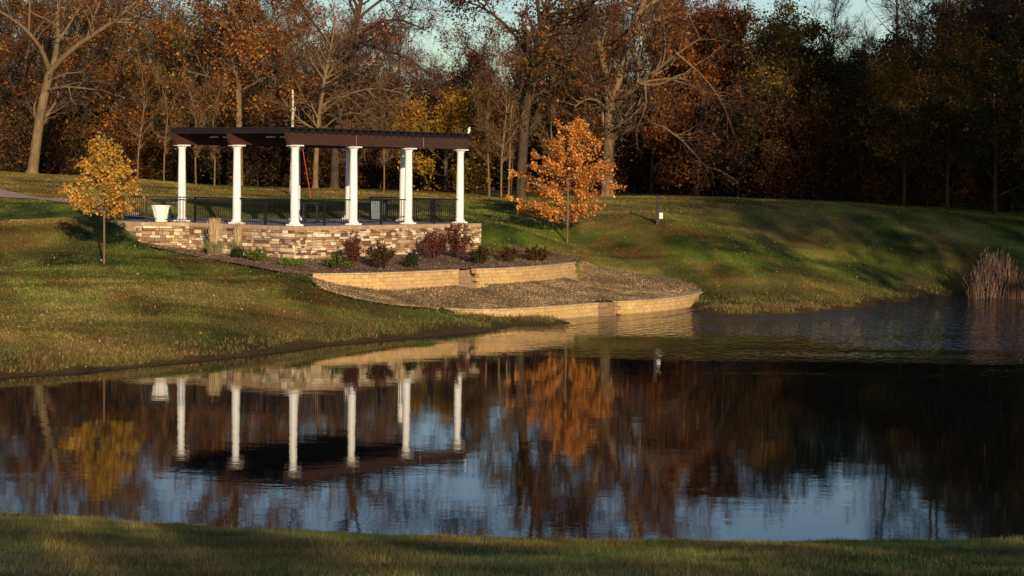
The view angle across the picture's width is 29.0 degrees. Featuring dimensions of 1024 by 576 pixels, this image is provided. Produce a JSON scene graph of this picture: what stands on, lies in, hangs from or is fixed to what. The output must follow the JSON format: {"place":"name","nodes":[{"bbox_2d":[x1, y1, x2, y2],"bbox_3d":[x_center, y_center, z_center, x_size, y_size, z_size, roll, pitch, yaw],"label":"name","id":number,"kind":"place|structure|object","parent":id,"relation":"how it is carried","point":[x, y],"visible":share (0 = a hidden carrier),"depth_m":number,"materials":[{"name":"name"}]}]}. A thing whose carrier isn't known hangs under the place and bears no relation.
{"place":"outdoors","nodes":[
{"label":"outdoors","id":0,"kind":"place"},
{"bbox_2d":[0,0,1019,159],"label":"sky","id":1,"kind":"structure","parent":0,"point":[859,5],"materials":[{"name":"blue"}]},
{"bbox_2d":[0,294,1023,542],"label":"pond water","id":2,"kind":"structure","parent":0,"point":[898,420],"depth_m":39.51,"materials":[{"name":"blue liquid"}]},
{"bbox_2d":[960,246,1023,298],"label":"reeds","id":3,"kind":"object","parent":2,"relation":"in","point":[1002,282],"visible":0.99,"depth_m":86.22,"materials":[{"name":"brown plant"}]},
{"bbox_2d":[0,171,1023,575],"bbox_3d":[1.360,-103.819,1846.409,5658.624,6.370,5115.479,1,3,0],"label":"ground","id":4,"kind":"structure","parent":0,"point":[984,230],"depth_m":80.25,"materials":[{"name":"green plant"}]},
{"bbox_2d":[0,95,29,171],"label":"undergrowth bush","id":5,"kind":"object","parent":4,"relation":"on","point":[2,165],"visible":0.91,"depth_m":128.86,"materials":[{"name":"brown plant"}]},
{"bbox_2d":[0,77,44,170],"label":"undergrowth bush","id":6,"kind":"object","parent":4,"relation":"on","point":[6,100],"visible":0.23,"depth_m":135.06,"materials":[{"name":"brown plant"}]},
{"bbox_2d":[0,118,66,174],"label":"undergrowth bush","id":7,"kind":"object","parent":4,"relation":"on","point":[17,145],"visible":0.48,"depth_m":128.91,"materials":[{"name":"brown plant"}]},
{"bbox_2d":[0,55,75,173],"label":"undergrowth bush","id":8,"kind":"object","parent":4,"relation":"on","point":[31,95],"visible":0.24,"depth_m":136.11,"materials":[{"name":"brown plant"}]},
{"bbox_2d":[0,0,87,114],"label":"woodland tree","id":9,"kind":"object","parent":4,"relation":"on","point":[6,47],"visible":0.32,"depth_m":143.44,"materials":[{"name":"brown plant"}]},
{"bbox_2d":[0,0,97,116],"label":"bare tree","id":10,"kind":"object","parent":4,"relation":"on","point":[23,71],"visible":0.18,"depth_m":141.00,"materials":[{"name":"plant"}]},
{"bbox_2d":[0,0,103,173],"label":"woodland tree","id":11,"kind":"object","parent":4,"relation":"on","point":[18,52],"visible":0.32,"depth_m":135.66,"materials":[{"name":"brown plant"}]},
{"bbox_2d":[5,76,102,175],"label":"undergrowth bush","id":12,"kind":"object","parent":4,"relation":"on","point":[54,127],"visible":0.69,"depth_m":127.53,"materials":[{"name":"brown plant"}]},
{"bbox_2d":[28,0,150,159],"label":"woodland tree","id":13,"kind":"object","parent":4,"relation":"on","point":[99,59],"visible":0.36,"depth_m":131.41,"materials":[{"name":"brown plant"}]},
{"bbox_2d":[59,112,120,175],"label":"undergrowth bush","id":14,"kind":"object","parent":4,"relation":"on","point":[81,140],"visible":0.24,"depth_m":128.26,"materials":[{"name":"brown plant"}]},
{"bbox_2d":[0,0,185,173],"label":"tree","id":15,"kind":"object","parent":4,"relation":"on","point":[41,116],"visible":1,"depth_m":111.20,"materials":[{"name":"beige plant"}]},
{"bbox_2d":[58,131,145,263],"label":"young tree","id":16,"kind":"object","parent":4,"relation":"on","point":[109,174],"visible":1,"depth_m":67.50,"materials":[{"name":"beige plant"}]},
{"bbox_2d":[41,0,178,159],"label":"woodland tree","id":17,"kind":"object","parent":4,"relation":"on","point":[108,70],"visible":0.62,"depth_m":126.83,"materials":[{"name":"brown plant"}]},
{"bbox_2d":[73,97,162,179],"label":"undergrowth bush","id":18,"kind":"object","parent":4,"relation":"on","point":[121,124],"visible":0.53,"depth_m":127.27,"materials":[{"name":"brown plant"}]},
{"bbox_2d":[110,31,174,178],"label":"sapling","id":19,"kind":"object","parent":4,"relation":"on","point":[136,132],"visible":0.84,"depth_m":112.77,"materials":[{"name":"beige plant"}]},
{"bbox_2d":[122,109,177,180],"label":"undergrowth bush","id":20,"kind":"object","parent":4,"relation":"on","point":[156,174],"visible":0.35,"depth_m":128.50,"materials":[{"name":"brown plant"}]},
{"bbox_2d":[143,47,194,181],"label":"sapling","id":21,"kind":"object","parent":4,"relation":"on","point":[164,140],"visible":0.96,"depth_m":109.66,"materials":[{"name":"beige plant"}]},
{"bbox_2d":[118,0,231,181],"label":"woodland tree","id":22,"kind":"object","parent":4,"relation":"on","point":[176,44],"visible":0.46,"depth_m":129.60,"materials":[{"name":"brown plant"}]},
{"bbox_2d":[136,93,225,182],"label":"undergrowth bush","id":23,"kind":"object","parent":4,"relation":"on","point":[189,166],"visible":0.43,"depth_m":127.76,"materials":[{"name":"brown plant"}]},
{"bbox_2d":[168,51,224,185],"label":"sapling","id":24,"kind":"object","parent":4,"relation":"on","point":[196,115],"visible":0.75,"depth_m":109.40,"materials":[{"name":"beige plant"}]},
{"bbox_2d":[162,0,259,184],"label":"woodland tree","id":25,"kind":"object","parent":4,"relation":"on","point":[220,51],"visible":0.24,"depth_m":135.86,"materials":[{"name":"brown plant"}]},
{"bbox_2d":[187,55,236,185],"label":"sapling","id":26,"kind":"object","parent":4,"relation":"on","point":[214,149],"visible":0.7,"depth_m":110.70,"materials":[{"name":"beige plant"}]},
{"bbox_2d":[152,67,272,184],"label":"undergrowth bush","id":27,"kind":"object","parent":4,"relation":"on","point":[228,122],"visible":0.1,"depth_m":135.20,"materials":[{"name":"brown plant"}]},
{"bbox_2d":[186,97,269,185],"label":"undergrowth bush","id":28,"kind":"object","parent":4,"relation":"on","point":[225,157],"visible":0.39,"depth_m":127.23,"materials":[{"name":"brown plant"}]},
{"bbox_2d":[144,0,324,185],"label":"oak tree","id":29,"kind":"object","parent":4,"relation":"on","point":[241,46],"visible":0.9,"depth_m":114.78,"materials":[{"name":"beige plant"}]},
{"bbox_2d":[189,0,282,122],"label":"woodland tree","id":30,"kind":"object","parent":4,"relation":"on","point":[259,89],"visible":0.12,"depth_m":142.90,"materials":[{"name":"brown plant"}]},
{"bbox_2d":[11,219,480,268],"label":"stone terrace","id":31,"kind":"structure","parent":4,"relation":"on","point":[307,241],"depth_m":76.48,"materials":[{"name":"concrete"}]},
{"bbox_2d":[239,198,289,224],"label":"railing","id":32,"kind":"object","parent":31,"relation":"on","point":[265,210],"visible":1,"depth_m":74.74,"materials":[{"name":"black metal"}]},
{"bbox_2d":[170,127,470,225],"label":"pergola","id":33,"kind":"object","parent":31,"relation":"on","point":[350,142],"visible":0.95,"depth_m":77.00,"materials":[{"name":"white paint"}]},
{"bbox_2d":[299,199,350,225],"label":"railing","id":34,"kind":"object","parent":31,"relation":"on","point":[324,211],"visible":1,"depth_m":74.96,"materials":[{"name":"black metal"}]},
{"bbox_2d":[358,199,405,224],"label":"railing","id":35,"kind":"object","parent":31,"relation":"on","point":[380,203],"visible":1,"depth_m":77.58,"materials":[{"name":"black metal"}]},
{"bbox_2d":[219,105,286,186],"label":"undergrowth bush","id":36,"kind":"object","parent":4,"relation":"on","point":[257,158],"visible":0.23,"depth_m":129.06,"materials":[{"name":"brown plant"}]},
{"bbox_2d":[215,0,320,185],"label":"bare tree","id":37,"kind":"object","parent":4,"relation":"on","point":[280,83],"visible":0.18,"depth_m":152.64,"materials":[{"name":"plant"}]},
{"bbox_2d":[253,110,327,186],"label":"undergrowth bush","id":38,"kind":"object","parent":4,"relation":"on","point":[282,161],"visible":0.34,"depth_m":128.25,"materials":[{"name":"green plant"}]},
{"bbox_2d":[225,0,358,125],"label":"woodland tree","id":39,"kind":"object","parent":4,"relation":"on","point":[299,35],"visible":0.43,"depth_m":135.21,"materials":[{"name":"brown plant"}]},
{"bbox_2d":[285,101,354,187],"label":"undergrowth bush","id":40,"kind":"object","parent":4,"relation":"on","point":[321,178],"visible":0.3,"depth_m":128.14,"materials":[{"name":"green plant"}]},
{"bbox_2d":[251,0,436,188],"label":"tree","id":41,"kind":"object","parent":4,"relation":"on","point":[321,106],"visible":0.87,"depth_m":111.27,"materials":[{"name":"beige plant"}]},
{"bbox_2d":[311,112,380,187],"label":"undergrowth bush","id":42,"kind":"object","parent":4,"relation":"on","point":[360,177],"visible":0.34,"depth_m":127.22,"materials":[{"name":"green plant"}]},
{"bbox_2d":[299,58,396,188],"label":"undergrowth bush","id":43,"kind":"object","parent":4,"relation":"on","point":[350,117],"visible":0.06,"depth_m":136.06,"materials":[{"name":"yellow plant"}]},
{"bbox_2d":[310,28,408,188],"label":"bare tree","id":44,"kind":"object","parent":4,"relation":"on","point":[360,100],"visible":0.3,"depth_m":131.67,"materials":[{"name":"plant"}]},
{"bbox_2d":[254,0,465,188],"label":"tree","id":45,"kind":"object","parent":4,"relation":"on","point":[335,153],"visible":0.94,"depth_m":111.23,"materials":[{"name":"brown plant"}]},
{"bbox_2d":[142,242,577,274],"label":"mulch bed","id":46,"kind":"object","parent":4,"relation":"on","point":[300,270],"visible":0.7,"depth_m":74.16,"materials":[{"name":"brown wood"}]},
{"bbox_2d":[200,217,229,254],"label":"ornamental grass","id":47,"kind":"object","parent":46,"relation":"on","point":[214,245],"depth_m":74.09,"materials":[{"name":"beige plant"}]},
{"bbox_2d":[365,239,396,268],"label":"shrub","id":48,"kind":"object","parent":46,"relation":"on","point":[381,259],"visible":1,"depth_m":71.68,"materials":[{"name":"red plant"}]},
{"bbox_2d":[417,228,449,258],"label":"shrub","id":49,"kind":"object","parent":46,"relation":"on","point":[434,248],"visible":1,"depth_m":76.46,"materials":[{"name":"red plant"}]},
{"bbox_2d":[444,221,475,258],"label":"shrub","id":50,"kind":"object","parent":46,"relation":"on","point":[454,238],"visible":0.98,"depth_m":77.23,"materials":[{"name":"red plant"}]},
{"bbox_2d":[342,123,413,188],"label":"undergrowth bush","id":51,"kind":"object","parent":4,"relation":"on","point":[375,168],"visible":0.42,"depth_m":127.98,"materials":[{"name":"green plant"}]},
{"bbox_2d":[357,60,406,192],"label":"sapling","id":52,"kind":"object","parent":4,"relation":"on","point":[384,160],"visible":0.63,"depth_m":109.75,"materials":[{"name":"beige plant"}]},
{"bbox_2d":[346,5,431,187],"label":"woodland tree","id":53,"kind":"object","parent":4,"relation":"on","point":[396,56],"visible":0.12,"depth_m":151.44,"materials":[{"name":"orange plant"}]},
{"bbox_2d":[385,85,475,189],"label":"undergrowth bush","id":54,"kind":"object","parent":4,"relation":"on","point":[440,164],"visible":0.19,"depth_m":127.88,"materials":[{"name":"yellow plant"}]},
{"bbox_2d":[391,67,473,189],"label":"undergrowth bush","id":55,"kind":"object","parent":4,"relation":"on","point":[424,89],"visible":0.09,"depth_m":135.74,"materials":[{"name":"yellow plant"}]},
{"bbox_2d":[386,79,498,193],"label":"maple tree","id":56,"kind":"object","parent":4,"relation":"on","point":[447,117],"visible":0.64,"depth_m":117.10,"materials":[{"name":"yellow plant"}]},
{"bbox_2d":[311,262,576,294],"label":"retaining wall","id":57,"kind":"structure","parent":4,"relation":"on","point":[475,278],"depth_m":72.59,"materials":[{"name":"beige stone"}]},
{"bbox_2d":[412,80,506,190],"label":"undergrowth bush","id":58,"kind":"object","parent":4,"relation":"on","point":[448,162],"visible":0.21,"depth_m":127.82,"materials":[{"name":"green plant"}]},
{"bbox_2d":[429,9,514,189],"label":"woodland tree","id":59,"kind":"object","parent":4,"relation":"on","point":[475,58],"visible":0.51,"depth_m":126.50,"materials":[{"name":"brown plant"}]},
{"bbox_2d":[451,33,515,198],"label":"sapling","id":60,"kind":"object","parent":4,"relation":"on","point":[486,113],"visible":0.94,"depth_m":105.67,"materials":[{"name":"beige plant"}]},
{"bbox_2d":[464,103,529,190],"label":"undergrowth bush","id":61,"kind":"object","parent":4,"relation":"on","point":[493,171],"visible":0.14,"depth_m":129.55,"materials":[{"name":"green plant"}]},
{"bbox_2d":[465,14,542,199],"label":"sapling","id":62,"kind":"object","parent":4,"relation":"on","point":[502,157],"visible":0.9,"depth_m":104.69,"materials":[{"name":"beige plant"}]},
{"bbox_2d":[307,261,701,310],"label":"straw slope","id":63,"kind":"structure","parent":4,"relation":"on","point":[582,273],"depth_m":73.21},
{"bbox_2d":[0,0,1013,192],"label":"distant wood","id":64,"kind":"object","parent":4,"relation":"on","point":[377,51],"visible":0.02,"depth_m":179.64,"materials":[{"name":"brown plant"}]},
{"bbox_2d":[468,10,549,199],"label":"sapling","id":65,"kind":"object","parent":4,"relation":"on","point":[510,125],"visible":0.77,"depth_m":105.62,"materials":[{"name":"beige plant"}]},
{"bbox_2d":[2,174,1020,369],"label":"fallen leaves","id":66,"kind":"object","parent":4,"relation":"on","point":[334,299],"visible":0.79,"depth_m":72.27,"materials":[{"name":"brown plant"}]},
{"bbox_2d":[0,508,1023,575],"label":"bank grass","id":67,"kind":"structure","parent":4,"relation":"on","point":[461,545],"depth_m":21.47,"materials":[{"name":"green plant"}]},
{"bbox_2d":[483,45,546,196],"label":"sapling","id":68,"kind":"object","parent":4,"relation":"on","point":[515,145],"visible":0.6,"depth_m":106.63,"materials":[{"name":"beige plant"}]},
{"bbox_2d":[480,108,570,190],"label":"undergrowth bush","id":69,"kind":"object","parent":4,"relation":"on","point":[535,146],"visible":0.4,"depth_m":126.83,"materials":[{"name":"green plant"}]},
{"bbox_2d":[409,0,642,199],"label":"oak tree","id":70,"kind":"object","parent":4,"relation":"on","point":[529,82],"visible":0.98,"depth_m":104.58,"materials":[{"name":"brown plant"}]},
{"bbox_2d":[532,57,581,159],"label":"sapling","id":71,"kind":"object","parent":4,"relation":"on","point":[551,110],"visible":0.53,"depth_m":107.93,"materials":[{"name":"beige plant"}]},
{"bbox_2d":[505,115,627,241],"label":"young tree","id":72,"kind":"object","parent":4,"relation":"on","point":[568,163],"visible":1,"depth_m":87.64,"materials":[{"name":"orange plant"}]},
{"bbox_2d":[435,291,702,319],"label":"retaining wall","id":73,"kind":"structure","parent":4,"relation":"on","point":[604,308],"depth_m":72.45,"materials":[{"name":"beige stone"}]},
{"bbox_2d":[532,1,643,182],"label":"woodland tree","id":74,"kind":"object","parent":4,"relation":"on","point":[578,93],"visible":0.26,"depth_m":129.31,"materials":[{"name":"brown plant"}]},
{"bbox_2d":[568,117,635,191],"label":"undergrowth bush","id":75,"kind":"object","parent":4,"relation":"on","point":[619,174],"visible":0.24,"depth_m":128.06,"materials":[{"name":"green plant"}]},
{"bbox_2d":[541,0,676,146],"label":"woodland tree","id":76,"kind":"object","parent":4,"relation":"on","point":[613,68],"visible":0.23,"depth_m":131.79,"materials":[{"name":"brown plant"}]},
{"bbox_2d":[591,120,665,192],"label":"undergrowth bush","id":77,"kind":"object","parent":4,"relation":"on","point":[630,137],"visible":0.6,"depth_m":127.94,"materials":[{"name":"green plant"}]},
{"bbox_2d":[499,0,776,199],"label":"oak tree","id":78,"kind":"object","parent":4,"relation":"on","point":[608,102],"visible":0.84,"depth_m":108.32,"materials":[{"name":"beige plant"}]},
{"bbox_2d":[584,0,697,192],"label":"woodland tree","id":79,"kind":"object","parent":4,"relation":"on","point":[649,93],"visible":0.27,"depth_m":126.59,"materials":[{"name":"brown plant"}]},
{"bbox_2d":[642,1,760,194],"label":"tree","id":80,"kind":"object","parent":4,"relation":"on","point":[692,57],"visible":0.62,"depth_m":122.57,"materials":[{"name":"brown plant"}]},
{"bbox_2d":[664,81,767,194],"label":"undergrowth bush","id":81,"kind":"object","parent":4,"relation":"on","point":[709,174],"visible":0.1,"depth_m":125.45,"materials":[{"name":"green plant"}]},
{"bbox_2d":[676,0,785,193],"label":"woodland tree","id":82,"kind":"object","parent":4,"relation":"on","point":[722,6],"visible":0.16,"depth_m":126.95,"materials":[{"name":"brown plant"}]},
{"bbox_2d":[670,91,793,197],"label":"undergrowth bush","id":83,"kind":"object","parent":4,"relation":"on","point":[737,127],"visible":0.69,"depth_m":116.08,"materials":[{"name":"brown plant"}]},
{"bbox_2d":[707,42,815,196],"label":"woodland tree","id":84,"kind":"object","parent":4,"relation":"on","point":[746,73],"visible":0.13,"depth_m":119.91,"materials":[{"name":"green plant"}]},
{"bbox_2d":[730,93,816,198],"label":"undergrowth bush","id":85,"kind":"object","parent":4,"relation":"on","point":[778,128],"visible":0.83,"depth_m":115.21,"materials":[{"name":"green plant"}]},
{"bbox_2d":[726,0,844,197],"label":"woodland tree","id":86,"kind":"object","parent":4,"relation":"on","point":[784,91],"visible":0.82,"depth_m":117.14,"materials":[{"name":"green plant"}]},
{"bbox_2d":[750,86,853,200],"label":"undergrowth bush","id":87,"kind":"object","parent":4,"relation":"on","point":[818,137],"visible":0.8,"depth_m":114.94,"materials":[{"name":"green plant"}]},
{"bbox_2d":[748,16,873,197],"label":"woodland tree","id":88,"kind":"object","parent":4,"relation":"on","point":[808,53],"visible":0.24,"depth_m":119.11,"materials":[{"name":"green plant"}]},
{"bbox_2d":[751,0,871,188],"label":"woodland tree","id":89,"kind":"object","parent":4,"relation":"on","point":[827,32],"visible":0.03,"depth_m":135.20,"materials":[{"name":"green plant"}]},
{"bbox_2d":[779,31,873,198],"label":"woodland tree","id":90,"kind":"object","parent":4,"relation":"on","point":[827,67],"visible":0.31,"depth_m":117.56,"materials":[{"name":"green plant"}]},
{"bbox_2d":[796,0,877,192],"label":"bare tree","id":91,"kind":"object","parent":4,"relation":"on","point":[833,10],"visible":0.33,"depth_m":149.88,"materials":[{"name":"brown plant"}]},
{"bbox_2d":[807,40,907,200],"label":"woodland tree","id":92,"kind":"object","parent":4,"relation":"on","point":[853,74],"visible":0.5,"depth_m":115.83,"materials":[{"name":"green plant"}]},
{"bbox_2d":[822,33,937,200],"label":"woodland tree","id":93,"kind":"object","parent":4,"relation":"on","point":[905,50],"visible":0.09,"depth_m":118.27,"materials":[{"name":"green plant"}]},
{"bbox_2d":[827,0,948,193],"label":"bare tree","id":94,"kind":"object","parent":4,"relation":"on","point":[896,35],"visible":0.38,"depth_m":137.50,"materials":[{"name":"brown plant"}]},
{"bbox_2d":[849,35,964,205],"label":"woodland tree","id":95,"kind":"object","parent":4,"relation":"on","point":[888,94],"visible":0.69,"depth_m":110.09,"materials":[{"name":"green plant"}]},
{"bbox_2d":[873,27,1002,208],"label":"woodland tree","id":96,"kind":"object","parent":4,"relation":"on","point":[933,119],"visible":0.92,"depth_m":109.31,"materials":[{"name":"green plant"}]},
{"bbox_2d":[868,0,1011,194],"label":"bare tree","id":97,"kind":"object","parent":4,"relation":"on","point":[908,12],"visible":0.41,"depth_m":130.18,"materials":[{"name":"brown plant"}]},
{"bbox_2d":[870,0,1011,58],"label":"bare tree","id":98,"kind":"object","parent":4,"relation":"on","point":[915,13],"visible":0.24,"depth_m":137.76,"materials":[{"name":"brown plant"}]},
{"bbox_2d":[902,5,995,109],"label":"bare tree","id":99,"kind":"object","parent":4,"relation":"on","point":[922,29],"visible":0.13,"depth_m":126.95,"materials":[{"name":"brown plant"}]},
{"bbox_2d":[899,2,1023,202],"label":"woodland tree","id":100,"kind":"object","parent":4,"relation":"on","point":[977,44],"visible":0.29,"depth_m":115.24,"materials":[{"name":"green plant"}]},
{"bbox_2d":[927,0,1023,103],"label":"bare tree","id":101,"kind":"object","parent":4,"relation":"on","point":[1002,14],"visible":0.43,"depth_m":126.52,"materials":[{"name":"brown plant"}]},
{"bbox_2d":[932,22,1023,213],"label":"woodland tree","id":102,"kind":"object","parent":4,"relation":"on","point":[984,111],"visible":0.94,"depth_m":107.49,"materials":[{"name":"green plant"}]},
{"bbox_2d":[937,0,1023,128],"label":"woodland tree","id":103,"kind":"object","parent":4,"relation":"on","point":[1004,36],"visible":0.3,"depth_m":118.30,"materials":[{"name":"green plant"}]},
{"bbox_2d":[984,49,1023,176],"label":"woodland tree","id":104,"kind":"object","parent":4,"relation":"on","point":[1020,154],"visible":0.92,"depth_m":106.18,"materials":[{"name":"green plant"}]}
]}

